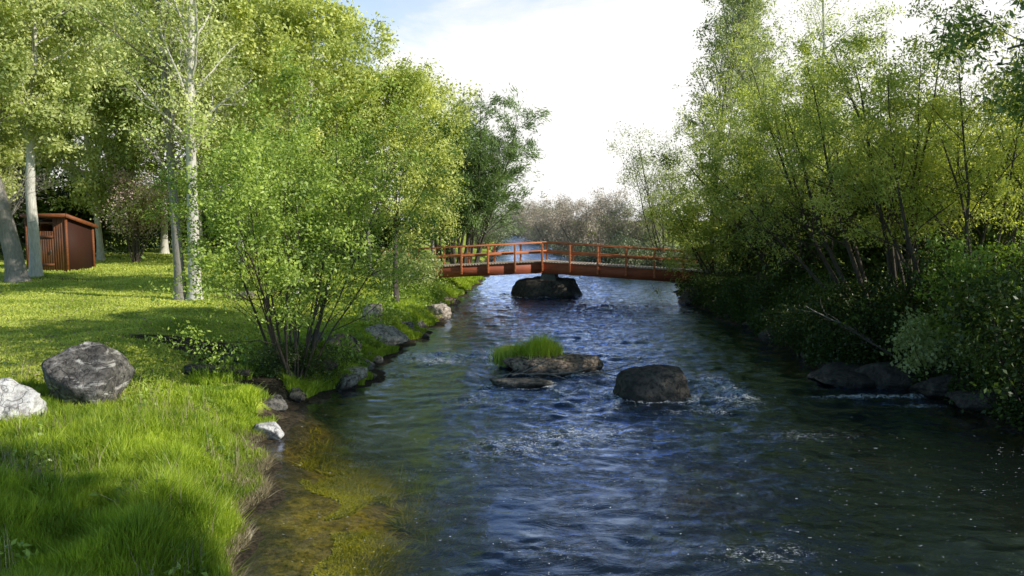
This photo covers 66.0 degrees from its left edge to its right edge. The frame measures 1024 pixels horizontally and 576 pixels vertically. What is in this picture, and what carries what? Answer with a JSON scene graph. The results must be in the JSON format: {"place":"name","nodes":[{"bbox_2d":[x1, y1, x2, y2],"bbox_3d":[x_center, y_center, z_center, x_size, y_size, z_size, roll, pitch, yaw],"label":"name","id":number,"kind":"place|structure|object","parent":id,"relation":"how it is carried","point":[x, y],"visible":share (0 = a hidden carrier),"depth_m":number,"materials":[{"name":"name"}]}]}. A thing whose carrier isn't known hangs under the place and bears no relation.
{"place":"outdoors","nodes":[
{"label":"outdoors","id":0,"kind":"place"},
{"bbox_2d":[125,262,484,438],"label":"bank grass","id":1,"kind":"structure","parent":0,"point":[251,394],"depth_m":17.60,"materials":[{"name":"plant"}]},
{"bbox_2d":[0,221,1023,575],"bbox_3d":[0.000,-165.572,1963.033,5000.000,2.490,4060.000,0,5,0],"label":"ground","id":2,"kind":"structure","parent":0,"point":[300,535],"depth_m":15.53,"materials":[{"name":"plant"}]},
{"bbox_2d":[0,0,46,204],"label":"broadleaf tree","id":3,"kind":"object","parent":2,"relation":"on","point":[14,156],"visible":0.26,"depth_m":47.60,"materials":[{"name":"green plant"}]},
{"bbox_2d":[0,377,47,422],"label":"boulder","id":4,"kind":"object","parent":2,"relation":"on","point":[18,397],"visible":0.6,"depth_m":12.59,"materials":[{"name":"stone"}]},
{"bbox_2d":[0,152,67,248],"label":"bare tree","id":5,"kind":"object","parent":2,"relation":"on","point":[14,195],"visible":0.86,"depth_m":36.37,"materials":[{"name":"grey plant"}]},
{"bbox_2d":[0,157,90,259],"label":"hedge bush","id":6,"kind":"object","parent":2,"relation":"on","point":[42,208],"visible":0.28,"depth_m":50.99,"materials":[{"name":"green plant"}]},
{"bbox_2d":[0,30,97,187],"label":"broadleaf tree","id":7,"kind":"object","parent":2,"relation":"on","point":[74,141],"visible":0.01,"depth_m":65.68,"materials":[{"name":"green plant"}]},
{"bbox_2d":[0,0,101,282],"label":"cottonwood tree","id":8,"kind":"object","parent":2,"relation":"on","point":[15,270],"visible":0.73,"depth_m":35.18,"materials":[{"name":"green plant"}]},
{"bbox_2d":[19,213,97,270],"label":"garden shed","id":9,"kind":"structure","parent":2,"relation":"on","point":[67,242],"depth_m":42.54,"materials":[{"name":"wood"}]},
{"bbox_2d":[39,231,54,270],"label":"door","id":10,"kind":"structure","parent":9,"relation":"in","point":[46,237],"depth_m":42.47,"materials":[{"name":"wood"}]},
{"bbox_2d":[0,167,128,256],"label":"hedge bush","id":11,"kind":"object","parent":2,"relation":"on","point":[103,223],"visible":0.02,"depth_m":55.81,"materials":[{"name":"green plant"}]},
{"bbox_2d":[0,0,154,277],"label":"cottonwood tree","id":12,"kind":"object","parent":2,"relation":"on","point":[51,46],"visible":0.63,"depth_m":36.69,"materials":[{"name":"green plant"}]},
{"bbox_2d":[12,172,142,257],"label":"hedge bush","id":13,"kind":"object","parent":2,"relation":"on","point":[87,215],"visible":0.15,"depth_m":57.63,"materials":[{"name":"green plant"}]},
{"bbox_2d":[0,0,159,260],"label":"broadleaf tree","id":14,"kind":"object","parent":2,"relation":"on","point":[91,183],"visible":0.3,"depth_m":49.81,"materials":[{"name":"green plant"}]},
{"bbox_2d":[41,341,134,406],"bbox_3d":[-7.740,1.851,14.370,1.292,1.761,1.517,0,5,0],"label":"boulder","id":15,"kind":"object","parent":2,"relation":"on","point":[84,372],"visible":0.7,"depth_m":13.91,"materials":[{"name":"stone"}]},
{"bbox_2d":[0,356,260,575],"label":"broadleaf weeds","id":16,"kind":"object","parent":2,"relation":"on","point":[27,553],"visible":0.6,"depth_m":10.31,"materials":[{"name":"green plant"}]},
{"bbox_2d":[68,0,202,253],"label":"broadleaf tree","id":17,"kind":"object","parent":2,"relation":"on","point":[164,246],"visible":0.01,"depth_m":61.22,"materials":[{"name":"green plant"}]},
{"bbox_2d":[90,160,186,262],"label":"crabapple tree","id":18,"kind":"object","parent":2,"relation":"on","point":[136,196],"visible":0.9,"depth_m":49.06,"materials":[{"name":"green plant"}]},
{"bbox_2d":[0,353,277,575],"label":"long grass","id":19,"kind":"structure","parent":2,"relation":"on","point":[71,527],"depth_m":9.61,"materials":[{"name":"plant"}]},
{"bbox_2d":[33,0,247,300],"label":"aspen tree","id":20,"kind":"object","parent":2,"relation":"on","point":[169,148],"visible":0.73,"depth_m":27.70,"materials":[{"name":"green plant"}]},
{"bbox_2d":[102,190,186,252],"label":"hedge bush","id":21,"kind":"object","parent":2,"relation":"on","point":[149,244],"visible":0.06,"depth_m":67.24,"materials":[{"name":"green plant"}]},
{"bbox_2d":[125,206,213,247],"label":"hedge bush","id":22,"kind":"object","parent":2,"relation":"on","point":[169,233],"visible":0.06,"depth_m":74.65,"materials":[{"name":"green plant"}]},
{"bbox_2d":[94,0,252,257],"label":"broadleaf tree","id":23,"kind":"object","parent":2,"relation":"on","point":[124,112],"visible":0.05,"depth_m":51.85,"materials":[{"name":"green plant"}]},
{"bbox_2d":[92,0,280,299],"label":"aspen tree","id":24,"kind":"object","parent":2,"relation":"on","point":[194,43],"visible":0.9,"depth_m":27.33,"materials":[{"name":"green plant"}]},
{"bbox_2d":[168,193,234,247],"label":"hedge bush","id":25,"kind":"object","parent":2,"relation":"on","point":[204,235],"visible":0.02,"depth_m":75.17,"materials":[{"name":"green plant"}]},
{"bbox_2d":[132,417,287,575],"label":"dry fringe","id":26,"kind":"object","parent":2,"relation":"on","point":[265,489],"visible":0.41,"depth_m":11.28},
{"bbox_2d":[184,363,250,377],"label":"flat rock","id":27,"kind":"object","parent":2,"relation":"on","point":[187,367],"visible":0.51,"depth_m":17.36,"materials":[{"name":"stone"}]},
{"bbox_2d":[0,253,461,423],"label":"lawn grass","id":28,"kind":"structure","parent":2,"relation":"on","point":[57,326],"depth_m":24.69,"materials":[{"name":"plant"}]},
{"bbox_2d":[143,0,337,263],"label":"broadleaf tree","id":29,"kind":"object","parent":2,"relation":"on","point":[233,80],"visible":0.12,"depth_m":45.99,"materials":[{"name":"green plant"}]},
{"bbox_2d":[240,337,308,378],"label":"undergrowth bush","id":30,"kind":"object","parent":2,"relation":"on","point":[291,353],"visible":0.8,"depth_m":17.68,"materials":[{"name":"green plant"}]},
{"bbox_2d":[125,275,460,380],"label":"bank weeds","id":31,"kind":"object","parent":2,"relation":"on","point":[390,310],"visible":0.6,"depth_m":22.37,"materials":[{"name":"green plant"}]},
{"bbox_2d":[138,34,473,380],"bbox_3d":[-4.778,-1.635,17.872,7.345,7.614,8.906,4,7,41],"label":"riverside bush","id":32,"kind":"object","parent":2,"relation":"on","point":[286,268],"visible":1,"depth_m":17.11,"materials":[{"name":"green plant"}]},
{"bbox_2d":[196,0,418,293],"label":"broadleaf tree","id":33,"kind":"object","parent":2,"relation":"on","point":[296,26],"visible":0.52,"depth_m":29.99,"materials":[{"name":"green plant"}]},
{"bbox_2d":[290,342,354,387],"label":"undergrowth bush","id":34,"kind":"object","parent":2,"relation":"on","point":[326,357],"visible":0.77,"depth_m":18.26,"materials":[{"name":"green plant"}]},
{"bbox_2d":[328,334,361,352],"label":"boulder","id":35,"kind":"object","parent":2,"relation":"on","point":[353,339],"visible":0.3,"depth_m":21.42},
{"bbox_2d":[335,373,358,391],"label":"river stone","id":36,"kind":"object","parent":2,"relation":"on","point":[347,381],"visible":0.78,"depth_m":18.49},
{"bbox_2d":[314,0,408,269],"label":"poplar tree","id":37,"kind":"object","parent":2,"relation":"on","point":[368,239],"visible":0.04,"depth_m":45.39,"materials":[{"name":"green plant"}]},
{"bbox_2d":[291,425,441,575],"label":"water weed","id":38,"kind":"object","parent":2,"relation":"on","point":[354,489],"visible":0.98,"depth_m":11.50,"materials":[{"name":"plant"}]},
{"bbox_2d":[361,303,382,322],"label":"boulder","id":39,"kind":"object","parent":2,"relation":"on","point":[372,305],"visible":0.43,"depth_m":26.39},
{"bbox_2d":[321,201,430,262],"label":"hedge bush","id":40,"kind":"object","parent":2,"relation":"on","point":[383,238],"visible":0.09,"depth_m":54.78,"materials":[{"name":"green plant"}]},
{"bbox_2d":[364,324,409,345],"bbox_3d":[-3.923,1.579,24.494,1.190,0.849,1.408,4,6,35],"label":"boulder","id":41,"kind":"object","parent":2,"relation":"on","point":[392,335],"visible":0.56,"depth_m":24.29,"materials":[{"name":"stone"}]},
{"bbox_2d":[291,39,489,302],"bbox_3d":[-5.193,-4.309,31.655,7.420,10.299,7.409,-1,5,-14],"label":"broadleaf tree","id":42,"kind":"object","parent":2,"relation":"on","point":[418,82],"visible":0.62,"depth_m":30.29,"materials":[{"name":"green plant"}]},
{"bbox_2d":[373,245,447,289],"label":"leafy bush","id":43,"kind":"object","parent":2,"relation":"on","point":[425,271],"visible":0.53,"depth_m":37.67,"materials":[{"name":"green plant"}]},
{"bbox_2d":[379,82,477,279],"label":"poplar tree","id":44,"kind":"object","parent":2,"relation":"on","point":[450,211],"visible":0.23,"depth_m":42.19,"materials":[{"name":"green plant"}]},
{"bbox_2d":[426,303,450,319],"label":"boulder","id":45,"kind":"object","parent":2,"relation":"on","point":[442,309],"visible":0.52,"depth_m":31.36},
{"bbox_2d":[388,113,496,262],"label":"willow tree","id":46,"kind":"object","parent":2,"relation":"on","point":[440,251],"visible":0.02,"depth_m":61.29,"materials":[{"name":"green plant"}]},
{"bbox_2d":[393,83,551,263],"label":"willow tree","id":47,"kind":"object","parent":2,"relation":"on","point":[487,193],"visible":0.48,"depth_m":51.00,"materials":[{"name":"green plant"}]},
{"bbox_2d":[466,221,518,251],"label":"bush","id":48,"kind":"object","parent":2,"relation":"on","point":[491,237],"visible":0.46,"depth_m":96.50,"materials":[{"name":"green plant"}]},
{"bbox_2d":[497,199,543,236],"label":"bare shrub","id":49,"kind":"object","parent":2,"relation":"on","point":[527,206],"visible":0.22,"depth_m":182.51,"materials":[{"name":"grey plant"}]},
{"bbox_2d":[514,205,557,241],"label":"bare shrub","id":50,"kind":"object","parent":2,"relation":"on","point":[527,225],"visible":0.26,"depth_m":138.40,"materials":[{"name":"grey plant"}]},
{"bbox_2d":[372,241,720,282],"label":"footbridge","id":51,"kind":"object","parent":2,"relation":"on","point":[549,269],"visible":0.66,"depth_m":40.89,"materials":[{"name":"wood"}]},
{"bbox_2d":[511,276,582,297],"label":"pier boulder","id":52,"kind":"object","parent":2,"relation":"on","point":[537,287],"visible":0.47,"depth_m":40.81,"materials":[{"name":"stone"}]},
{"bbox_2d":[514,197,585,249],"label":"bare shrub","id":53,"kind":"object","parent":2,"relation":"on","point":[542,231],"visible":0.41,"depth_m":106.73,"materials":[{"name":"grey plant"}]},
{"bbox_2d":[533,187,638,258],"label":"bare shrub","id":54,"kind":"object","parent":2,"relation":"on","point":[589,221],"visible":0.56,"depth_m":82.53,"materials":[{"name":"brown plant"}]},
{"bbox_2d":[559,225,646,265],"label":"bush","id":55,"kind":"object","parent":2,"relation":"on","point":[592,258],"visible":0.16,"depth_m":65.17,"materials":[{"name":"green plant"}]},
{"bbox_2d":[594,198,671,260],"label":"bare shrub","id":56,"kind":"object","parent":2,"relation":"on","point":[632,226],"visible":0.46,"depth_m":70.74,"materials":[{"name":"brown plant"}]},
{"bbox_2d":[601,229,701,267],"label":"bush","id":57,"kind":"object","parent":2,"relation":"on","point":[632,261],"visible":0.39,"depth_m":57.57,"materials":[{"name":"green plant"}]},
{"bbox_2d":[593,118,714,266],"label":"willow tree","id":58,"kind":"object","parent":2,"relation":"on","point":[640,160],"visible":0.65,"depth_m":57.09,"materials":[{"name":"green plant"}]},
{"bbox_2d":[677,286,702,304],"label":"boulder","id":59,"kind":"object","parent":2,"relation":"on","point":[684,298],"visible":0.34,"depth_m":37.52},
{"bbox_2d":[633,158,797,299],"bbox_3d":[9.928,-2.840,37.535,8.088,6.756,6.971,0,5,0],"label":"riverside willow","id":60,"kind":"object","parent":2,"relation":"on","point":[693,241],"visible":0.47,"depth_m":36.57,"materials":[{"name":"green plant"}]},
{"bbox_2d":[688,268,747,309],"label":"undergrowth bush","id":61,"kind":"object","parent":2,"relation":"on","point":[708,289],"visible":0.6,"depth_m":34.79,"materials":[{"name":"green plant"}]},
{"bbox_2d":[672,0,793,256],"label":"poplar tree","id":62,"kind":"object","parent":2,"relation":"on","point":[750,6],"visible":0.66,"depth_m":60.11,"materials":[{"name":"green plant"}]},
{"bbox_2d":[704,270,777,318],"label":"undergrowth bush","id":63,"kind":"object","parent":2,"relation":"on","point":[732,287],"visible":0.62,"depth_m":30.95,"materials":[{"name":"green plant"}]},
{"bbox_2d":[699,224,790,279],"bbox_3d":[12.000,-1.746,37.934,5.951,3.663,5.322,2,5,22],"label":"undergrowth bush","id":64,"kind":"object","parent":2,"relation":"on","point":[759,271],"visible":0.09,"depth_m":37.30,"materials":[{"name":"green plant"}]},
{"bbox_2d":[706,0,798,192],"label":"poplar tree","id":65,"kind":"object","parent":2,"relation":"on","point":[775,23],"visible":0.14,"depth_m":67.14,"materials":[{"name":"green plant"}]},
{"bbox_2d":[644,54,867,285],"bbox_3d":[10.995,-4.292,31.349,10.039,9.576,9.156,4,7,42],"label":"riverside willow","id":66,"kind":"object","parent":2,"relation":"on","point":[753,149],"visible":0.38,"depth_m":31.34,"materials":[{"name":"green plant"}]},
{"bbox_2d":[758,327,787,343],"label":"boulder","id":67,"kind":"object","parent":2,"relation":"on","point":[763,337],"visible":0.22,"depth_m":25.44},
{"bbox_2d":[739,276,817,323],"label":"undergrowth bush","id":68,"kind":"object","parent":2,"relation":"on","point":[753,296],"visible":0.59,"depth_m":27.12,"materials":[{"name":"green plant"}]},
{"bbox_2d":[696,189,868,282],"bbox_3d":[12.635,-2.528,35.800,8.160,5.617,9.125,-5,7,-43],"label":"undergrowth bush","id":69,"kind":"object","parent":2,"relation":"on","point":[734,254],"visible":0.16,"depth_m":35.34,"materials":[{"name":"green plant"}]},
{"bbox_2d":[757,257,826,295],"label":"undergrowth bush","id":70,"kind":"object","parent":2,"relation":"on","point":[789,271],"visible":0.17,"depth_m":29.76,"materials":[{"name":"green plant"}]},
{"bbox_2d":[756,298,841,355],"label":"undergrowth bush","id":71,"kind":"object","parent":2,"relation":"on","point":[783,335],"visible":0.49,"depth_m":23.36,"materials":[{"name":"green plant"}]},
{"bbox_2d":[788,258,883,314],"bbox_3d":[10.809,0.140,25.617,3.571,2.198,3.193,-1,5,-9],"label":"undergrowth bush","id":72,"kind":"object","parent":2,"relation":"on","point":[820,276],"visible":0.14,"depth_m":25.64,"materials":[{"name":"green plant"}]},
{"bbox_2d":[735,169,939,294],"bbox_3d":[12.542,-1.983,29.057,8.515,5.861,9.522,0,5,0],"label":"undergrowth bush","id":73,"kind":"object","parent":2,"relation":"on","point":[809,266],"visible":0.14,"depth_m":28.60,"materials":[{"name":"green plant"}]},
{"bbox_2d":[775,0,899,178],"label":"poplar tree","id":74,"kind":"object","parent":2,"relation":"on","point":[823,25],"visible":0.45,"depth_m":48.12,"materials":[{"name":"green plant"}]},
{"bbox_2d":[807,362,874,390],"bbox_3d":[8.674,2.264,19.709,2.344,0.681,1.857,0,5,0],"label":"boulder","id":75,"kind":"object","parent":2,"relation":"on","point":[838,374],"visible":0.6,"depth_m":19.14,"materials":[{"name":"stone"}]},
{"bbox_2d":[675,256,1023,431],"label":"shore weeds","id":76,"kind":"object","parent":2,"relation":"on","point":[810,353],"visible":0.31,"depth_m":20.38,"materials":[{"name":"green plant"}]},
{"bbox_2d":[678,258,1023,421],"bbox_3d":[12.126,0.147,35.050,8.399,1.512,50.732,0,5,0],"label":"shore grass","id":77,"kind":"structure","parent":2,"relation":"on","point":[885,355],"depth_m":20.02,"materials":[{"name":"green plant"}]},
{"bbox_2d":[690,0,1023,318],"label":"riverside willow","id":78,"kind":"object","parent":2,"relation":"on","point":[859,45],"visible":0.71,"depth_m":22.44,"materials":[{"name":"green plant"}]},
{"bbox_2d":[791,268,927,355],"bbox_3d":[9.104,0.630,20.781,3.548,2.442,3.967,0,5,0],"label":"undergrowth bush","id":79,"kind":"object","parent":2,"relation":"on","point":[885,290],"visible":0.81,"depth_m":20.48,"materials":[{"name":"green plant"}]},
{"bbox_2d":[787,95,940,193],"bbox_3d":[18.128,-5.391,40.961,10.039,9.576,9.156,-2,6,-26],"label":"riverside willow","id":80,"kind":"object","parent":2,"relation":"on","point":[860,134],"visible":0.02,"depth_m":39.45,"materials":[{"name":"green plant"}]},
{"bbox_2d":[836,322,892,355],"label":"dead branch","id":81,"kind":"object","parent":2,"relation":"on","point":[877,346],"visible":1,"depth_m":18.03,"materials":[{"name":"wood"}]},
{"bbox_2d":[855,361,922,391],"bbox_3d":[9.533,2.176,19.138,2.117,0.826,1.351,0,5,0],"label":"boulder","id":82,"kind":"object","parent":2,"relation":"on","point":[887,376],"visible":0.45,"depth_m":18.70,"materials":[{"name":"stone"}]},
{"bbox_2d":[757,133,1023,299],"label":"undergrowth bush","id":83,"kind":"object","parent":2,"relation":"on","point":[873,261],"visible":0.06,"depth_m":26.37,"materials":[{"name":"green plant"}]},
{"bbox_2d":[855,303,934,354],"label":"undergrowth bush","id":84,"kind":"object","parent":2,"relation":"on","point":[889,325],"visible":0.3,"depth_m":19.68,"materials":[{"name":"green plant"}]},
{"bbox_2d":[795,0,1023,317],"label":"riverside willow","id":85,"kind":"object","parent":2,"relation":"on","point":[999,191],"visible":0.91,"depth_m":19.06,"materials":[{"name":"green plant"}]},
{"bbox_2d":[874,259,975,318],"bbox_3d":[12.020,0.195,22.616,3.571,2.198,3.193,-4,6,-40],"label":"undergrowth bush","id":86,"kind":"object","parent":2,"relation":"on","point":[900,281],"visible":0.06,"depth_m":22.31,"materials":[{"name":"green plant"}]},
{"bbox_2d":[907,371,971,399],"bbox_3d":[9.970,2.221,18.024,1.451,0.673,1.409,0,5,0],"label":"boulder","id":87,"kind":"object","parent":2,"relation":"on","point":[936,388],"visible":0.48,"depth_m":17.62,"materials":[{"name":"stone"}]},
{"bbox_2d":[876,303,1004,379],"bbox_3d":[10.067,1.331,17.951,3.148,1.800,2.400,4,6,37],"label":"leafy bush","id":88,"kind":"object","parent":2,"relation":"on","point":[922,339],"visible":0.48,"depth_m":17.98,"materials":[{"name":"green plant"}]},
{"bbox_2d":[857,135,1023,284],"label":"undergrowth bush","id":89,"kind":"object","parent":2,"relation":"on","point":[990,235],"visible":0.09,"depth_m":23.38,"materials":[{"name":"green plant"}]},
{"bbox_2d":[884,232,1023,340],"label":"undergrowth bush","id":90,"kind":"object","parent":2,"relation":"on","point":[924,261],"visible":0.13,"depth_m":19.91,"materials":[{"name":"green plant"}]},
{"bbox_2d":[909,227,1023,377],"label":"leafy bush","id":91,"kind":"object","parent":2,"relation":"on","point":[959,274],"visible":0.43,"depth_m":17.45,"materials":[{"name":"green plant"}]},
{"bbox_2d":[910,70,1023,256],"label":"riverside willow","id":92,"kind":"object","parent":2,"relation":"on","point":[967,127],"visible":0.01,"depth_m":35.89,"materials":[{"name":"green plant"}]},
{"bbox_2d":[921,253,1023,411],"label":"undergrowth bush","id":93,"kind":"object","parent":2,"relation":"on","point":[1012,348],"visible":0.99,"depth_m":15.29,"materials":[{"name":"green plant"}]},
{"bbox_2d":[922,89,1023,232],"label":"riverside willow","id":94,"kind":"object","parent":2,"relation":"on","point":[1008,136],"visible":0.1,"depth_m":25.98,"materials":[{"name":"green plant"}]},
{"bbox_2d":[927,0,1023,146],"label":"weeping tree","id":95,"kind":"object","parent":2,"relation":"on","point":[959,25],"visible":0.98,"depth_m":16.38,"materials":[{"name":"green plant"}]},
{"bbox_2d":[948,389,1020,413],"bbox_3d":[9.892,2.362,16.348,1.432,0.588,1.147,0,5,0],"label":"boulder","id":96,"kind":"object","parent":2,"relation":"on","point":[960,399],"visible":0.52,"depth_m":16.09,"materials":[{"name":"stone"}]},
{"bbox_2d":[5,0,1023,220],"label":"sky","id":97,"kind":"structure","parent":0,"point":[597,65],"materials":[{"name":"white"}]},
{"bbox_2d":[284,235,1023,575],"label":"river water","id":98,"kind":"structure","parent":0,"point":[560,477],"depth_m":13.28,"materials":[{"name":"liquid"}]},
{"bbox_2d":[253,421,283,439],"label":"flat rock","id":99,"kind":"object","parent":98,"relation":"on","point":[273,430],"visible":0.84,"depth_m":14.28,"materials":[{"name":"stone"}]},
{"bbox_2d":[264,394,287,411],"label":"river stone","id":100,"kind":"object","parent":98,"relation":"in","point":[277,402],"visible":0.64,"depth_m":16.08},
{"bbox_2d":[288,387,306,402],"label":"river stone","id":101,"kind":"object","parent":98,"relation":"in","point":[297,395],"visible":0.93,"depth_m":17.17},
{"bbox_2d":[348,366,367,379],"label":"flat rock","id":102,"kind":"object","parent":98,"relation":"in","point":[362,372],"visible":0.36,"depth_m":18.94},
{"bbox_2d":[489,378,552,388],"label":"flat rock","id":103,"kind":"object","parent":98,"relation":"in","point":[530,383],"visible":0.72,"depth_m":18.92,"materials":[{"name":"stone"}]},
{"bbox_2d":[502,353,603,376],"bbox_3d":[1.101,2.281,21.063,2.718,1.013,1.698,0,5,0],"label":"boulder","id":104,"kind":"object","parent":98,"relation":"in","point":[570,362],"visible":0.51,"depth_m":20.55,"materials":[{"name":"stone"}]},
{"bbox_2d":[483,343,518,366],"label":"grass tuft","id":105,"kind":"object","parent":104,"relation":"on","point":[499,354],"visible":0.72,"depth_m":21.14,"materials":[{"name":"green plant"}]},
{"bbox_2d":[494,328,570,360],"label":"grass tuft","id":106,"kind":"object","parent":104,"relation":"on","point":[538,346],"visible":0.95,"depth_m":21.11,"materials":[{"name":"plant"}]},
{"bbox_2d":[480,350,648,379],"bbox_3d":[1.464,2.130,19.659,4.482,1.363,0.810,-1,5,-15],"label":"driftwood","id":107,"kind":"object","parent":98,"relation":"in","point":[564,372],"visible":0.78,"depth_m":19.80,"materials":[{"name":"wood"}]},
{"bbox_2d":[613,364,690,401],"bbox_3d":[3.211,2.411,17.988,1.799,1.313,1.325,0,5,0],"label":"boulder","id":108,"kind":"object","parent":98,"relation":"in","point":[654,383],"visible":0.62,"depth_m":17.53,"materials":[{"name":"stone"}]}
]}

